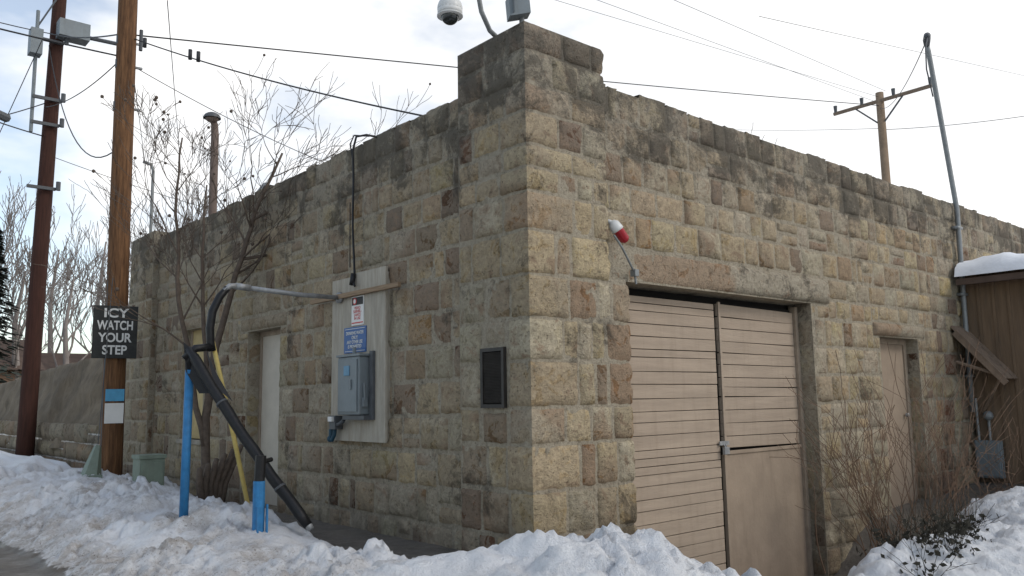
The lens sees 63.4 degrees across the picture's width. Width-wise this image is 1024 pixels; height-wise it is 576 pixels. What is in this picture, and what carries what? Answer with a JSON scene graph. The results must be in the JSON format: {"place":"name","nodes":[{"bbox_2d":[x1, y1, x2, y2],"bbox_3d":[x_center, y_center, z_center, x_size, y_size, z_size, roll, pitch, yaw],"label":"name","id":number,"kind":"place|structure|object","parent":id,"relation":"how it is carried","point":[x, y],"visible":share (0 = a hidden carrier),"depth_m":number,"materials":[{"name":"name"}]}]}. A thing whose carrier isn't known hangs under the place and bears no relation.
{"place":"outdoors","nodes":[
{"label":"outdoors","id":0,"kind":"place"},
{"bbox_2d":[0,450,1023,575],"bbox_3d":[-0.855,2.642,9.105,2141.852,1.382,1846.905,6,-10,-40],"label":"ground","id":1,"kind":"structure","parent":0,"point":[59,518],"depth_m":6.80,"materials":[{"name":"white snow"}]},
{"bbox_2d":[0,370,21,383],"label":"walls","id":2,"kind":"structure","parent":1,"relation":"on","point":[5,379],"depth_m":37.66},
{"bbox_2d":[0,339,44,370],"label":"roof","id":3,"kind":"structure","parent":2,"relation":"on","point":[3,346],"depth_m":38.67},
{"bbox_2d":[0,230,23,382],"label":"pine tree","id":4,"kind":"object","parent":1,"relation":"on","point":[4,276],"visible":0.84,"depth_m":32.71,"materials":[{"name":"green plant"}]},
{"bbox_2d":[0,420,99,467],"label":"footing stones","id":5,"kind":"object","parent":1,"relation":"on","point":[78,442],"visible":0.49,"depth_m":16.93,"materials":[{"name":"grey stone"}]},
{"bbox_2d":[0,0,115,455],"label":"utility pole","id":6,"kind":"object","parent":1,"relation":"on","point":[61,24],"visible":0.86,"depth_m":18.85,"materials":[{"name":"brown wood"}]},
{"bbox_2d":[0,0,1023,228],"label":"overhead wires","id":7,"kind":"object","parent":6,"relation":"attached to","point":[189,56],"visible":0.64,"depth_m":16.23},
{"bbox_2d":[0,358,126,447],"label":"retaining wall","id":8,"kind":"structure","parent":1,"relation":"on","point":[71,393],"depth_m":18.35,"materials":[{"name":"concrete"}]},
{"bbox_2d":[81,277,112,477],"bbox_3d":[-5.931,0.901,12.148,0.386,4.362,1.235,-1,-8,-3],"label":"guy wire guard","id":9,"kind":"object","parent":1,"relation":"on","point":[92,465],"visible":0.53,"depth_m":11.75,"materials":[{"name":"grey metal"}]},
{"bbox_2d":[100,0,142,474],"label":"utility pole","id":10,"kind":"object","parent":1,"relation":"on","point":[112,421],"visible":0.79,"depth_m":12.88,"materials":[{"name":"wood"}]},
{"bbox_2d":[91,305,137,358],"bbox_3d":[-6.026,0.668,12.581,0.620,0.800,0.019,4,-9,-31],"label":"icy warning sign","id":11,"kind":"object","parent":10,"relation":"attached to","point":[121,343],"visible":0.98,"depth_m":12.57,"materials":[{"name":"black metal"}]},
{"bbox_2d":[0,168,245,379],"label":"tree line","id":12,"kind":"object","parent":1,"relation":"on","point":[24,276],"visible":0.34,"depth_m":47.47,"materials":[{"name":"plant"}]},
{"bbox_2d":[131,453,166,484],"bbox_3d":[-4.533,2.424,10.322,0.330,0.690,0.310,6,-10,-40],"label":"utility pedestal","id":13,"kind":"object","parent":1,"relation":"on","point":[150,467],"visible":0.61,"depth_m":10.25,"materials":[{"name":"metal"}]},
{"bbox_2d":[143,161,154,232],"bbox_3d":[-8.990,0.417,20.187,0.299,7.237,0.080,6,-10,-40],"label":"antenna pole","id":14,"kind":"object","parent":1,"relation":"on","point":[151,205],"visible":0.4,"depth_m":20.58,"materials":[{"name":"grey metal"}]},
{"bbox_2d":[203,112,220,215],"bbox_3d":[-6.925,-0.159,18.830,0.429,7.950,0.404,6,-10,-40],"label":"street lamp","id":15,"kind":"object","parent":1,"relation":"on","point":[212,206],"visible":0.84,"depth_m":19.24,"materials":[{"name":"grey metal"}]},
{"bbox_2d":[195,444,243,501],"bbox_3d":[-3.552,2.309,9.962,0.555,0.835,0.286,6,-10,-40],"label":"dry shrub","id":16,"kind":"object","parent":1,"relation":"on","point":[215,480],"visible":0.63,"depth_m":9.94,"materials":[{"name":"plant"}]},
{"bbox_2d":[35,54,430,472],"bbox_3d":[-2.799,-0.128,10.414,5.212,5.734,2.651,-1,-8,-3],"label":"bare tree","id":17,"kind":"object","parent":1,"relation":"on","point":[203,422],"visible":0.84,"depth_m":10.24,"materials":[{"name":"brown plant"}]},
{"bbox_2d":[179,283,342,532],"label":"pipes","id":18,"kind":"object","parent":1,"relation":"on","point":[199,377],"visible":0.97,"depth_m":7.60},
{"bbox_2d":[458,21,636,551],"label":"corner pillar stones","id":19,"kind":"object","parent":1,"relation":"on","point":[545,383],"visible":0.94,"depth_m":6.86,"materials":[{"name":"beige stone"}]},
{"bbox_2d":[123,21,1023,575],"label":"stone wall","id":20,"kind":"structure","parent":1,"relation":"on","point":[619,265],"depth_m":8.50,"materials":[{"name":"beige stone"}]},
{"bbox_2d":[122,231,158,474],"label":"end pillar stones","id":21,"kind":"object","parent":20,"relation":"attached to","point":[134,431],"visible":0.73,"depth_m":13.73,"materials":[{"name":"beige stone"}]},
{"bbox_2d":[176,438,200,444],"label":"sills","id":22,"kind":"structure","parent":20,"relation":"attached to","point":[193,441],"depth_m":11.89,"materials":[{"name":"concrete"}]},
{"bbox_2d":[191,329,203,438],"bbox_3d":[-4.578,1.412,12.249,0.055,1.610,0.900,6,-10,-40],"label":"boarded window","id":23,"kind":"structure","parent":20,"relation":"attached to","point":[196,337],"depth_m":12.35,"materials":[{"name":"beige wood"}]},
{"bbox_2d":[258,329,280,505],"bbox_3d":[-2.989,1.607,10.369,0.142,2.170,0.950,6,-10,-40],"label":"door","id":24,"kind":"structure","parent":20,"relation":"attached to","point":[268,410],"depth_m":10.54,"materials":[{"name":"white paint"}]},
{"bbox_2d":[152,99,461,549],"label":"wall stones","id":25,"kind":"object","parent":20,"relation":"attached to","point":[401,500],"depth_m":8.81,"materials":[{"name":"beige stone"}]},
{"bbox_2d":[310,266,400,442],"bbox_3d":[-1.656,0.709,8.527,0.250,1.745,1.790,6,-10,-40],"label":"electrical panel","id":26,"kind":"object","parent":20,"relation":"attached to","point":[360,393],"visible":0.99,"depth_m":8.28,"materials":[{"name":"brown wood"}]},
{"bbox_2d":[344,325,366,353],"bbox_3d":[-1.618,0.534,8.540,0.011,0.265,0.440,6,-10,-40],"label":"drinking water sign","id":27,"kind":"object","parent":26,"relation":"attached to","point":[356,337],"visible":0.97,"depth_m":8.52,"materials":[{"name":"blue metal"}]},
{"bbox_2d":[351,295,363,325],"bbox_3d":[-1.592,0.233,8.540,0.015,0.300,0.240,6,-10,-40],"label":"warning sign","id":28,"kind":"object","parent":26,"relation":"attached to","point":[357,318],"visible":1,"depth_m":8.53,"materials":[{"name":"white metal"}]},
{"bbox_2d":[349,134,375,286],"bbox_3d":[-1.568,-0.830,8.736,0.339,1.676,0.209,-1,-8,-1],"label":"wall cable","id":29,"kind":"object","parent":20,"relation":"attached to","point":[352,279],"depth_m":8.75,"materials":[{"name":"black rubber"}]},
{"bbox_2d":[437,0,497,36],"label":"security camera","id":30,"kind":"object","parent":20,"relation":"on","point":[449,12],"visible":0.97,"depth_m":6.80,"materials":[{"name":"white plastic"}]},
{"bbox_2d":[480,347,506,407],"bbox_3d":[-0.153,0.735,6.782,0.033,0.490,0.300,6,-10,-40],"label":"wall vent","id":31,"kind":"object","parent":20,"relation":"attached to","point":[493,380],"depth_m":6.77,"materials":[{"name":"grey metal"}]},
{"bbox_2d":[505,0,530,22],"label":"electrical box","id":32,"kind":"object","parent":20,"relation":"on","point":[519,10],"visible":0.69,"depth_m":6.85,"materials":[{"name":"grey metal"}]},
{"bbox_2d":[608,219,638,283],"bbox_3d":[0.991,-0.331,7.318,0.370,0.570,0.173,6,-10,-40],"label":"alarm lamp","id":33,"kind":"object","parent":20,"relation":"attached to","point":[618,231],"visible":0.98,"depth_m":7.24,"materials":[{"name":"red plastic"}]},
{"bbox_2d":[246,84,1023,574],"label":"wall stones","id":34,"kind":"object","parent":20,"relation":"attached to","point":[712,276],"depth_m":9.61,"materials":[{"name":"beige stone"}]},
{"bbox_2d":[627,288,813,575],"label":"garage door","id":35,"kind":"structure","parent":20,"relation":"attached to","point":[709,374],"depth_m":8.46,"materials":[{"name":"beige wood"}]},
{"bbox_2d":[719,441,729,454],"bbox_3d":[2.166,1.618,8.395,0.160,0.130,0.051,6,-10,-40],"label":"garage hardware","id":36,"kind":"object","parent":35,"relation":"attached to","point":[726,449],"visible":1,"depth_m":8.37,"materials":[{"name":"silver metal"}]},
{"bbox_2d":[880,338,917,507],"bbox_3d":[4.993,1.794,10.856,1.100,2.260,0.108,6,-10,-40],"label":"side door","id":37,"kind":"structure","parent":20,"relation":"attached to","point":[897,347],"depth_m":11.01,"materials":[{"name":"beige paint"}]},
{"bbox_2d":[923,32,975,411],"bbox_3d":[6.397,-1.013,12.182,0.849,5.629,0.158,6,-10,-40],"label":"service mast","id":38,"kind":"object","parent":20,"relation":"attached to","point":[958,228],"visible":0.91,"depth_m":12.38,"materials":[{"name":"grey metal"}]},
{"bbox_2d":[833,77,931,182],"bbox_3d":[12.691,-0.949,27.469,0.333,11.550,3.480,6,-10,-40],"label":"utility pole","id":39,"kind":"object","parent":1,"relation":"on","point":[883,141],"visible":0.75,"depth_m":28.00,"materials":[{"name":"brown wood"}]},
{"bbox_2d":[776,338,1023,572],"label":"bare shrub","id":40,"kind":"object","parent":1,"relation":"on","point":[957,470],"visible":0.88,"depth_m":8.61,"materials":[{"name":"brown plant"}]},
{"bbox_2d":[856,488,1003,575],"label":"bush","id":41,"kind":"object","parent":1,"relation":"on","point":[950,527],"visible":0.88,"depth_m":6.93,"materials":[{"name":"green plant"}]},
{"bbox_2d":[916,417,1023,518],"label":"bare shrub","id":42,"kind":"object","parent":1,"relation":"on","point":[990,488],"visible":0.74,"depth_m":10.08,"materials":[{"name":"brown plant"}]},
{"bbox_2d":[950,252,1023,483],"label":"wooden annex","id":43,"kind":"object","parent":1,"relation":"on","point":[994,285],"visible":0.85,"depth_m":11.81,"materials":[{"name":"brown wood"}]},
{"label":"walls","id":44,"kind":"object","parent":1,"relation":"on","visible":0},
{"bbox_2d":[41,353,90,370],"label":"roof","id":45,"kind":"structure","parent":44,"relation":"on","point":[47,360],"depth_m":47.65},
{"bbox_2d":[0,0,1023,353],"label":"sky","id":46,"kind":"structure","parent":0,"point":[987,158],"materials":[{"name":"white"}]}
]}

